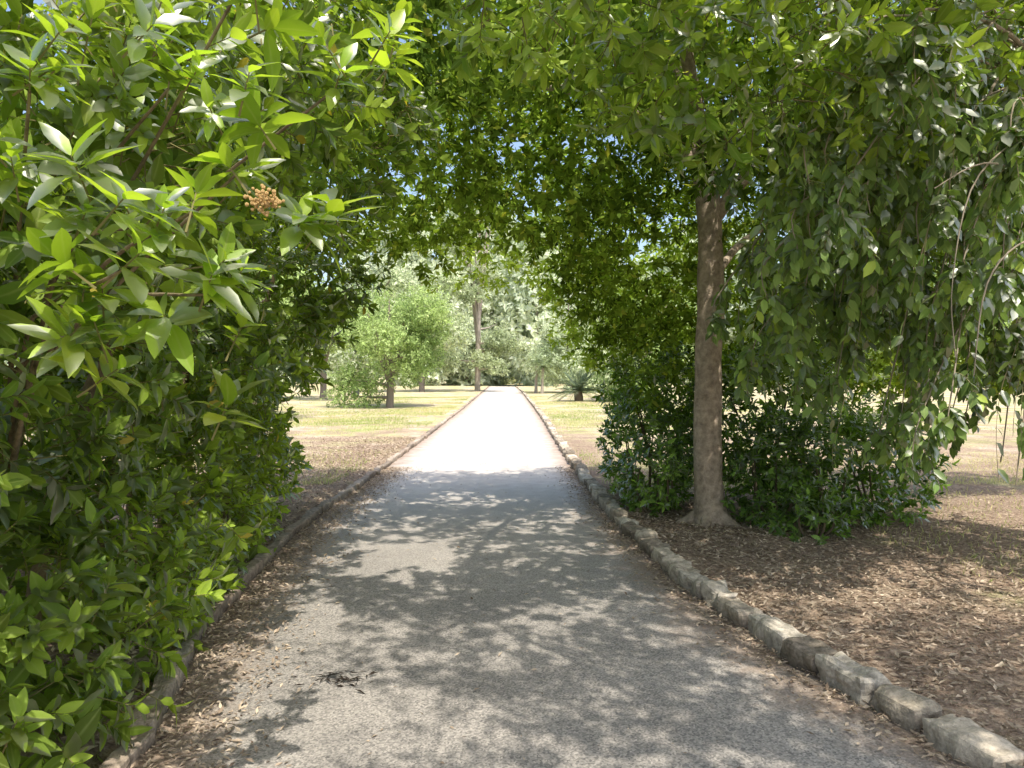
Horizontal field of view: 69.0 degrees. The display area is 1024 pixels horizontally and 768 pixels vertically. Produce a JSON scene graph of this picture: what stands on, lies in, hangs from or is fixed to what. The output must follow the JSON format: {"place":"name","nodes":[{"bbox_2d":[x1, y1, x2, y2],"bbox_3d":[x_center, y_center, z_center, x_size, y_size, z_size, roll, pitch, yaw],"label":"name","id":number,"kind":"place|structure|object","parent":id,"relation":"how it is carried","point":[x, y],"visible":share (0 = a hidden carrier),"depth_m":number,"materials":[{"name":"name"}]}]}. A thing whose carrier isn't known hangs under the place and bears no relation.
{"place":"outdoors","nodes":[
{"label":"outdoors","id":0,"kind":"place"},
{"bbox_2d":[0,378,1023,767],"bbox_3d":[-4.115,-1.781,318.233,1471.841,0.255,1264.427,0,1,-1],"label":"ground","id":1,"kind":"structure","parent":0,"point":[580,440],"depth_m":6.63,"materials":[{"name":"brown soil"}]},
{"bbox_2d":[53,65,375,510],"bbox_3d":[-3.865,-1.182,8.716,3.275,5.596,3.629,1,1,41],"label":"laurel tree","id":2,"kind":"object","parent":1,"relation":"on","point":[227,348],"visible":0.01,"depth_m":8.30,"materials":[{"name":"green plant"}]},
{"bbox_2d":[0,0,452,767],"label":"laurel shrub","id":3,"kind":"object","parent":1,"relation":"on","point":[122,196],"visible":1,"depth_m":2.84,"materials":[{"name":"green plant"}]},
{"bbox_2d":[162,264,327,359],"bbox_3d":[-10.121,-2.156,26.852,7.645,7.166,7.028,0,1,-1],"label":"broadleaf tree","id":4,"kind":"object","parent":1,"relation":"on","point":[286,301],"visible":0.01,"depth_m":25.82,"materials":[{"name":"green plant"}]},
{"bbox_2d":[99,386,488,767],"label":"stone kerb","id":5,"kind":"structure","parent":1,"relation":"on","point":[120,757],"depth_m":4.79,"materials":[{"name":"grey stone"}]},
{"bbox_2d":[276,275,393,398],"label":"broadleaf tree","id":6,"kind":"object","parent":1,"relation":"on","point":[323,375],"visible":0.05,"depth_m":49.49,"materials":[{"name":"green plant"}]},
{"bbox_2d":[320,282,456,408],"bbox_3d":[-6.172,-1.726,37.077,6.839,6.514,7.618,0,1,-1],"label":"broadleaf tree","id":7,"kind":"object","parent":1,"relation":"on","point":[394,339],"visible":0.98,"depth_m":36.36,"materials":[{"name":"green plant"}]},
{"bbox_2d":[365,262,475,391],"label":"broadleaf tree","id":8,"kind":"object","parent":1,"relation":"on","point":[398,284],"visible":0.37,"depth_m":73.24,"materials":[{"name":"green plant"}]},
{"bbox_2d":[436,201,528,390],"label":"pine tree","id":9,"kind":"object","parent":1,"relation":"on","point":[476,297],"visible":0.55,"depth_m":77.03,"materials":[{"name":"green plant"}]},
{"bbox_2d":[4,177,1020,387],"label":"distant trees","id":10,"kind":"object","parent":1,"relation":"on","point":[522,311],"visible":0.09,"depth_m":117.94,"materials":[{"name":"green plant"}]},
{"bbox_2d":[4,436,1023,767],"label":"leaf litter","id":11,"kind":"object","parent":1,"relation":"on","point":[238,602],"visible":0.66,"depth_m":5.25,"materials":[{"name":"brown plant"}]},
{"bbox_2d":[521,352,553,392],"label":"palm tree","id":12,"kind":"object","parent":1,"relation":"on","point":[536,376],"visible":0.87,"depth_m":66.92,"materials":[{"name":"green plant"}]},
{"bbox_2d":[528,357,558,393],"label":"palm tree","id":13,"kind":"object","parent":1,"relation":"on","point":[544,365],"visible":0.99,"depth_m":65.93,"materials":[{"name":"green plant"}]},
{"bbox_2d":[520,302,612,393],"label":"broadleaf tree","id":14,"kind":"object","parent":1,"relation":"on","point":[559,366],"visible":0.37,"depth_m":69.06,"materials":[{"name":"green plant"}]},
{"bbox_2d":[546,368,604,401],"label":"cycad plant","id":15,"kind":"object","parent":1,"relation":"on","point":[576,389],"visible":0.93,"depth_m":45.82,"materials":[{"name":"green plant"}]},
{"bbox_2d":[160,0,1023,527],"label":"shade tree","id":16,"kind":"object","parent":1,"relation":"on","point":[632,72],"visible":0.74,"depth_m":6.72,"materials":[{"name":"green plant"}]},
{"bbox_2d":[581,276,696,401],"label":"broadleaf tree","id":17,"kind":"object","parent":1,"relation":"on","point":[601,379],"visible":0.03,"depth_m":44.63,"materials":[{"name":"green plant"}]},
{"bbox_2d":[594,333,742,518],"bbox_3d":[1.775,0.487,9.023,1.835,2.271,2.400,0,1,25],"label":"evergreen shrub","id":18,"kind":"object","parent":1,"relation":"on","point":[637,495],"visible":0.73,"depth_m":8.61,"materials":[{"name":"green plant"}]},
{"bbox_2d":[516,386,1023,767],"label":"stone kerb","id":19,"kind":"structure","parent":1,"relation":"on","point":[969,742],"depth_m":3.93,"materials":[{"name":"grey stone"}]},
{"bbox_2d":[667,335,959,544],"bbox_3d":[3.132,0.489,8.333,2.608,2.285,2.729,0,1,-37],"label":"evergreen shrub","id":20,"kind":"object","parent":1,"relation":"on","point":[796,483],"visible":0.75,"depth_m":7.73,"materials":[{"name":"green plant"}]},
{"bbox_2d":[703,0,1023,493],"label":"weeping tree","id":21,"kind":"object","parent":1,"relation":"on","point":[965,186],"visible":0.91,"depth_m":4.90,"materials":[{"name":"green plant"}]},
{"bbox_2d":[815,259,1011,414],"bbox_3d":[14.826,-1.914,27.695,7.195,6.664,7.123,0,1,33],"label":"broadleaf tree","id":22,"kind":"object","parent":1,"relation":"on","point":[918,383],"visible":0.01,"depth_m":27.23,"materials":[{"name":"green plant"}]},
{"bbox_2d":[6,0,1018,291],"label":"sky","id":23,"kind":"structure","parent":0,"point":[515,144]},
{"bbox_2d":[26,395,1023,584],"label":"grass","id":24,"kind":"structure","parent":0,"point":[313,423],"depth_m":22.18,"materials":[{"name":"plant"}]},
{"bbox_2d":[132,385,964,767],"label":"path","id":25,"kind":"structure","parent":0,"point":[494,451],"depth_m":4.25,"materials":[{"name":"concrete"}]},
{"bbox_2d":[292,668,376,693],"bbox_3d":[-0.942,1.550,3.888,0.471,0.055,0.321,0,1,-1],"label":"twig debris","id":26,"kind":"object","parent":25,"relation":"on","point":[351,679],"visible":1,"depth_m":3.90,"materials":[{"name":"brown plant"}]}
]}

